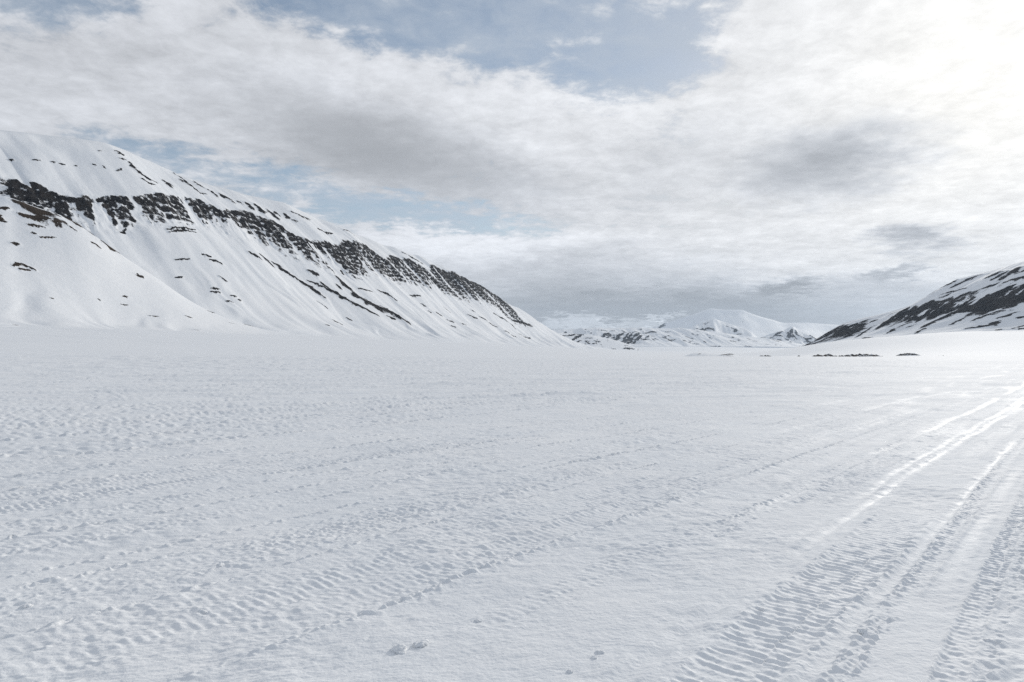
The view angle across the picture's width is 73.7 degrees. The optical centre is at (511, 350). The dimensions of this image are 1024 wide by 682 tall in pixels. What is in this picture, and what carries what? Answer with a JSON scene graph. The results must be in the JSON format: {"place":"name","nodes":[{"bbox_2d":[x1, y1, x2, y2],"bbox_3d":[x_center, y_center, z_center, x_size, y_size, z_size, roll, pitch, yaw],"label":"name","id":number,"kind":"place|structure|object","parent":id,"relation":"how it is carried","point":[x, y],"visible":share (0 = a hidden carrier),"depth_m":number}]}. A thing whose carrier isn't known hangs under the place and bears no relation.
{"place":"outdoors","nodes":[
{"label":"outdoors","id":0,"kind":"place"},
{"bbox_2d":[0,196,299,335],"bbox_3d":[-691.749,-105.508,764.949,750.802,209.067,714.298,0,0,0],"label":"hill","id":1,"kind":"structure","parent":0,"point":[58,271],"depth_m":825.57},
{"bbox_2d":[0,130,612,349],"bbox_3d":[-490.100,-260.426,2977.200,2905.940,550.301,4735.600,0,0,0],"label":"mountain","id":2,"kind":"structure","parent":0,"point":[265,264],"depth_m":1699.30},
{"bbox_2d":[0,327,1023,681],"bbox_3d":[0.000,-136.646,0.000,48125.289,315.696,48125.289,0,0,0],"label":"snow plain","id":3,"kind":"structure","parent":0,"point":[344,509],"depth_m":7.27},
{"bbox_2d":[18,603,32,608],"bbox_3d":[-3.210,1.687,4.509,0.074,0.028,0.059,0,0,-13],"label":"snow lump","id":4,"kind":"object","parent":3,"relation":"on","point":[28,605],"visible":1,"depth_m":4.50},
{"bbox_2d":[198,609,207,613],"bbox_3d":[-2.032,1.712,4.476,0.080,0.034,0.071,0,0,45],"label":"snow lump","id":5,"kind":"object","parent":3,"relation":"on","point":[202,611],"visible":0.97,"depth_m":4.46},
{"bbox_2d":[389,644,407,654],"bbox_3d":[-0.635,1.710,3.903,0.131,0.053,0.105,0,0,42],"label":"snow lump","id":6,"kind":"object","parent":3,"relation":"on","point":[401,649],"visible":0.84,"depth_m":3.89},
{"bbox_2d":[412,639,429,647],"bbox_3d":[-0.526,1.707,3.971,0.108,0.042,0.095,0,0,-38],"label":"snow lump","id":7,"kind":"object","parent":3,"relation":"on","point":[421,643],"visible":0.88,"depth_m":3.95},
{"bbox_2d":[595,650,604,653],"bbox_3d":[0.499,1.715,3.882,0.064,0.023,0.044,0,0,-4],"label":"snow lump","id":8,"kind":"object","parent":3,"relation":"on","point":[599,652],"visible":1,"depth_m":3.87},
{"bbox_2d":[685,353,735,355],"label":"moraine mound","id":9,"kind":"object","parent":3,"relation":"on","point":[701,354],"visible":0.34,"depth_m":456.26},
{"bbox_2d":[812,354,841,356],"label":"gravel bank","id":10,"kind":"structure","parent":3,"relation":"on","point":[817,355],"depth_m":455.46},
{"bbox_2d":[836,653,846,659],"bbox_3d":[1.842,1.712,3.809,0.060,0.032,0.075,0,0,10],"label":"snow lump","id":11,"kind":"object","parent":3,"relation":"on","point":[842,656],"visible":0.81,"depth_m":3.80},
{"bbox_2d":[841,353,878,356],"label":"gravel bank","id":12,"kind":"structure","parent":3,"relation":"on","point":[859,355],"depth_m":774.90},
{"bbox_2d":[857,628,867,633],"bbox_3d":[2.130,1.700,4.149,0.072,0.028,0.056,0,0,-9],"label":"snow lump","id":13,"kind":"object","parent":3,"relation":"on","point":[860,630],"visible":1,"depth_m":4.14},
{"bbox_2d":[896,353,920,355],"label":"gravel bank","id":14,"kind":"structure","parent":3,"relation":"on","point":[909,354],"depth_m":885.05},
{"bbox_2d":[982,638,995,643],"bbox_3d":[2.841,1.729,4.066,0.046,0.027,0.070,0,0,-35],"label":"snow lump","id":15,"kind":"object","parent":3,"relation":"on","point":[988,640],"visible":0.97,"depth_m":4.06},
{"bbox_2d":[0,0,1023,329],"label":"sky","id":16,"kind":"structure","parent":0,"point":[579,163]},
{"bbox_2d":[558,333,638,349],"bbox_3d":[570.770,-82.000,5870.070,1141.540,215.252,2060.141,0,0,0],"label":"hill","id":17,"kind":"structure","parent":0,"point":[596,341],"depth_m":5795.35},
{"bbox_2d":[553,327,803,347],"bbox_3d":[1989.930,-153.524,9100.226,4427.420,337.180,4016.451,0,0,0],"label":"hill","id":18,"kind":"structure","parent":0,"point":[657,337],"depth_m":8558.29},
{"bbox_2d":[689,319,756,336],"bbox_3d":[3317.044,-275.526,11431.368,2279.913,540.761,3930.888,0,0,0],"label":"hill","id":19,"kind":"structure","parent":0,"point":[713,325],"depth_m":11240.32},
{"bbox_2d":[653,308,838,337],"bbox_3d":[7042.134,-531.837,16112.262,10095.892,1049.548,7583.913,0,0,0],"label":"mountain","id":20,"kind":"structure","parent":0,"point":[757,326],"depth_m":16376.45},
{"bbox_2d":[760,326,816,344],"bbox_3d":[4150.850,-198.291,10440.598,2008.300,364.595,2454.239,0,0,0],"label":"hill","id":21,"kind":"structure","parent":0,"point":[792,334],"depth_m":10174.31},
{"bbox_2d":[803,261,1023,345],"bbox_3d":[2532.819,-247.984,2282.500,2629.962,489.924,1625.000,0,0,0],"label":"mountain","id":22,"kind":"structure","parent":0,"point":[991,300],"depth_m":2410.48}
]}

